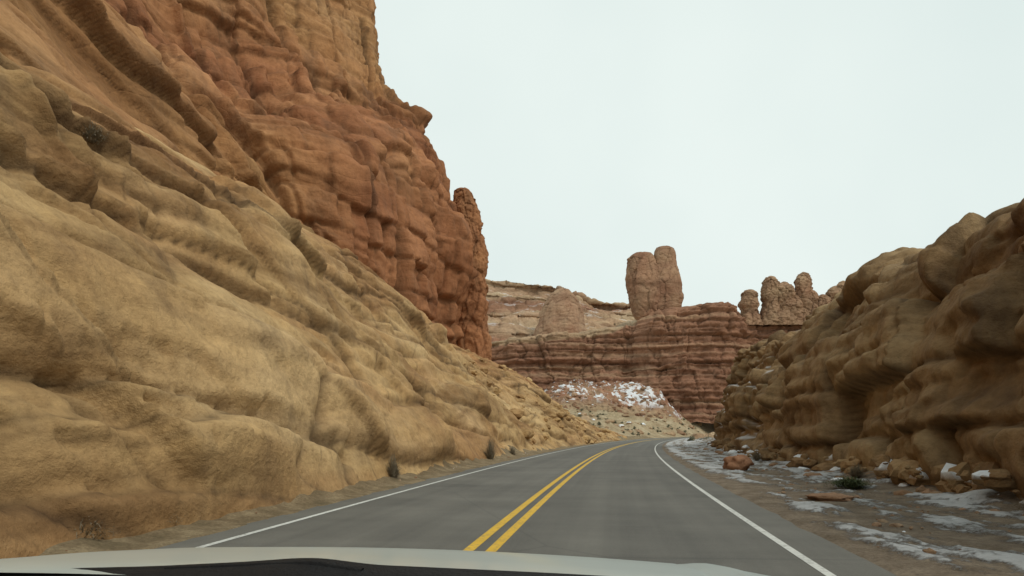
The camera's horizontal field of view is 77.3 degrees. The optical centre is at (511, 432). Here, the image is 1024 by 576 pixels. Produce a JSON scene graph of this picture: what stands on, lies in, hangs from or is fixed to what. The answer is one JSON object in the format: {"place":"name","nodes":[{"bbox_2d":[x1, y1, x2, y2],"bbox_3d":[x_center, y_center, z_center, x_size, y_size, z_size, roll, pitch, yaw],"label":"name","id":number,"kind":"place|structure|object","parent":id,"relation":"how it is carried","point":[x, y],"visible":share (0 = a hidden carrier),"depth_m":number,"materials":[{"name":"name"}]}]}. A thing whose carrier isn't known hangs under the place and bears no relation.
{"place":"outdoors","nodes":[
{"label":"outdoors","id":0,"kind":"place"},
{"bbox_2d":[1,435,650,558],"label":"dirt shoulder","id":1,"kind":"object","parent":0,"point":[181,533],"visible":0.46,"depth_m":10.97},
{"bbox_2d":[75,516,120,540],"bbox_3d":[-5.190,1.143,7.756,0.833,0.496,0.813,0,0,0],"label":"dry shrub","id":2,"kind":"object","parent":1,"relation":"on","point":[86,532],"visible":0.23,"depth_m":7.60,"materials":[{"name":"brown plant"}]},
{"bbox_2d":[483,437,498,458],"bbox_3d":[-1.032,0.748,30.872,0.977,1.282,0.938,0,0,-44],"label":"dry shrub","id":3,"kind":"object","parent":1,"relation":"on","point":[490,453],"visible":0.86,"depth_m":30.73,"materials":[{"name":"brown plant"}]},
{"bbox_2d":[509,446,517,454],"bbox_3d":[0.028,1.054,36.886,0.690,0.622,0.716,0,0,0],"label":"dry shrub","id":4,"kind":"object","parent":1,"relation":"on","point":[512,451],"visible":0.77,"depth_m":36.81,"materials":[{"name":"plant"}]},
{"bbox_2d":[155,437,895,575],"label":"asphalt road","id":5,"kind":"structure","parent":0,"point":[639,501],"depth_m":10.07,"materials":[{"name":"grey asphalt"}]},
{"bbox_2d":[0,547,767,575],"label":"car","id":6,"kind":"object","parent":5,"relation":"on","point":[279,561],"visible":1,"depth_m":1.06,"materials":[{"name":"white paint"}]},
{"bbox_2d":[198,441,618,546],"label":"white edge line","id":7,"kind":"object","parent":5,"relation":"on","point":[220,541],"visible":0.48,"depth_m":10.85,"materials":[{"name":"paint"}]},
{"bbox_2d":[464,438,667,550],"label":"yellow centre line","id":8,"kind":"object","parent":5,"relation":"on","point":[476,543],"visible":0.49,"depth_m":10.52,"materials":[{"name":"paint"}]},
{"bbox_2d":[486,438,668,551],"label":"yellow centre line","id":9,"kind":"object","parent":5,"relation":"on","point":[505,537],"visible":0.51,"depth_m":10.46,"materials":[{"name":"paint"}]},
{"bbox_2d":[654,438,835,575],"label":"white edge line","id":10,"kind":"object","parent":5,"relation":"on","point":[821,569],"visible":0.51,"depth_m":8.74,"materials":[{"name":"paint"}]},
{"bbox_2d":[486,279,634,341],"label":"terraced hillside","id":11,"kind":"structure","parent":0,"point":[514,309],"depth_m":404.47,"materials":[{"name":"stone"}]},
{"bbox_2d":[533,288,586,335],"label":"rounded rock knob","id":12,"kind":"object","parent":11,"relation":"on","point":[562,310],"visible":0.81,"depth_m":343.54,"materials":[{"name":"stone"}]},
{"bbox_2d":[562,407,714,437],"bbox_3d":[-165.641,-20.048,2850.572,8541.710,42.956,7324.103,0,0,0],"label":"desert ground","id":13,"kind":"structure","parent":0,"point":[660,424],"depth_m":246.43,"materials":[{"name":"soil"}]},
{"bbox_2d":[0,0,478,345],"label":"red sandstone cliff","id":14,"kind":"structure","parent":13,"relation":"on","point":[302,112],"depth_m":63.48,"materials":[{"name":"stone"}]},
{"bbox_2d":[0,52,620,558],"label":"rock cut","id":15,"kind":"object","parent":13,"relation":"on","point":[186,340],"visible":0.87,"depth_m":11.59,"materials":[{"name":"yellow stone"}]},
{"bbox_2d":[75,120,108,144],"bbox_3d":[-8.723,-6.209,13.193,0.724,0.489,0.688,0,0,0],"label":"dry shrub","id":16,"kind":"object","parent":15,"relation":"on","point":[92,135],"visible":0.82,"depth_m":13.13,"materials":[{"name":"plant"}]},
{"bbox_2d":[385,452,405,477],"bbox_3d":[-3.318,0.951,17.976,0.637,0.798,0.673,0,0,29],"label":"dry shrub","id":17,"kind":"object","parent":15,"relation":"on","point":[394,471],"visible":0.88,"depth_m":17.89,"materials":[{"name":"plant"}]},
{"bbox_2d":[453,187,491,359],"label":"rock column","id":18,"kind":"object","parent":13,"relation":"on","point":[477,337],"visible":0.59,"depth_m":88.67,"materials":[{"name":"red stone"}]},
{"bbox_2d":[453,347,626,448],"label":"rock rubble","id":19,"kind":"object","parent":13,"relation":"on","point":[519,414],"visible":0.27,"depth_m":67.29,"materials":[{"name":"yellow stone"}]},
{"bbox_2d":[65,447,1023,553],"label":"roadside stones","id":20,"kind":"object","parent":13,"relation":"on","point":[922,489],"visible":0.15,"depth_m":13.48,"materials":[{"name":"brown stone"}]},
{"bbox_2d":[547,377,674,421],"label":"talus boulders","id":21,"kind":"object","parent":13,"relation":"on","point":[574,394],"visible":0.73,"depth_m":277.60,"materials":[{"name":"stone"}]},
{"bbox_2d":[544,378,686,427],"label":"talus slope","id":22,"kind":"structure","parent":13,"relation":"on","point":[609,392],"depth_m":279.06,"materials":[{"name":"white snow"}]},
{"bbox_2d":[568,409,710,440],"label":"valley sagebrush","id":23,"kind":"object","parent":13,"relation":"on","point":[691,438],"visible":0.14,"depth_m":194.88,"materials":[{"name":"green plant"}]},
{"bbox_2d":[570,409,714,439],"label":"valley boulders","id":24,"kind":"object","parent":13,"relation":"on","point":[585,416],"visible":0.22,"depth_m":211.12,"materials":[{"name":"stone"}]},
{"bbox_2d":[491,302,801,423],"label":"mesa wall","id":25,"kind":"structure","parent":13,"relation":"on","point":[681,358],"depth_m":295.54,"materials":[{"name":"stone"}]},
{"bbox_2d":[625,246,683,319],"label":"balanced rock","id":26,"kind":"object","parent":25,"relation":"on","point":[653,282],"visible":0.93,"depth_m":301.24,"materials":[{"name":"stone"}]},
{"bbox_2d":[737,289,763,325],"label":"rock pinnacle","id":27,"kind":"object","parent":25,"relation":"on","point":[748,305],"visible":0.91,"depth_m":296.79,"materials":[{"name":"stone"}]},
{"bbox_2d":[760,276,803,325],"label":"rock pinnacle","id":28,"kind":"object","parent":25,"relation":"on","point":[782,304],"visible":0.95,"depth_m":296.20,"materials":[{"name":"stone"}]},
{"bbox_2d":[790,272,818,325],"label":"rock pinnacle","id":29,"kind":"object","parent":25,"relation":"on","point":[807,294],"visible":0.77,"depth_m":296.84,"materials":[{"name":"stone"}]},
{"bbox_2d":[817,294,831,306],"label":"rock pinnacle","id":30,"kind":"object","parent":25,"relation":"on","point":[824,299],"visible":0.27,"depth_m":297.48,"materials":[{"name":"stone"}]},
{"bbox_2d":[825,281,844,300],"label":"rock pinnacle","id":31,"kind":"object","parent":25,"relation":"on","point":[832,291],"visible":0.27,"depth_m":297.79,"materials":[{"name":"stone"}]},
{"bbox_2d":[714,198,1023,499],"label":"rock wall","id":32,"kind":"structure","parent":13,"relation":"on","point":[913,353],"depth_m":17.49,"materials":[{"name":"brown stone"}]},
{"bbox_2d":[374,0,1023,312],"label":"sky","id":33,"kind":"structure","parent":0,"point":[754,141],"materials":[{"name":"white"}]},
{"bbox_2d":[662,437,1023,575],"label":"gravel shoulder","id":34,"kind":"object","parent":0,"point":[986,542],"visible":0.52,"depth_m":10.25},
{"bbox_2d":[722,454,753,470],"bbox_3d":[8.152,1.128,23.191,1.073,0.680,1.031,0,0,-16],"label":"boulder","id":35,"kind":"object","parent":34,"relation":"on","point":[741,462],"visible":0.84,"depth_m":22.83,"materials":[{"name":"stone"}]},
{"bbox_2d":[751,450,761,460],"bbox_3d":[10.947,0.994,28.617,0.648,0.522,0.704,0,0,36],"label":"dry shrub","id":36,"kind":"object","parent":34,"relation":"on","point":[756,457],"visible":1,"depth_m":28.54,"materials":[{"name":"brown plant"}]},
{"bbox_2d":[805,492,854,501],"bbox_3d":[6.372,1.299,12.884,0.931,0.188,0.865,0,0,34],"label":"flat rock slab","id":37,"kind":"object","parent":34,"relation":"on","point":[834,496],"depth_m":12.62,"materials":[{"name":"stone"}]},
{"bbox_2d":[816,475,874,489],"bbox_3d":[8.086,1.199,15.402,1.265,0.378,1.365,0,0,0],"label":"green weed","id":38,"kind":"object","parent":34,"relation":"on","point":[848,482],"visible":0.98,"depth_m":15.19,"materials":[{"name":"green plant"}]},
{"bbox_2d":[842,462,868,477],"bbox_3d":[9.456,1.050,17.655,0.677,0.514,0.718,0,0,0],"label":"dry shrub","id":39,"kind":"object","parent":34,"relation":"on","point":[856,472],"visible":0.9,"depth_m":17.58,"materials":[{"name":"plant"}]},
{"bbox_2d":[707,439,1023,503],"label":"rock debris","id":40,"kind":"object","parent":34,"relation":"on","point":[961,477],"visible":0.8,"depth_m":14.49,"materials":[{"name":"brown stone"}]},
{"bbox_2d":[1010,492,1023,512],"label":"dry shrub","id":41,"kind":"object","parent":34,"relation":"on","point":[1019,504],"visible":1,"depth_m":9.87,"materials":[{"name":"brown plant"}]}
]}

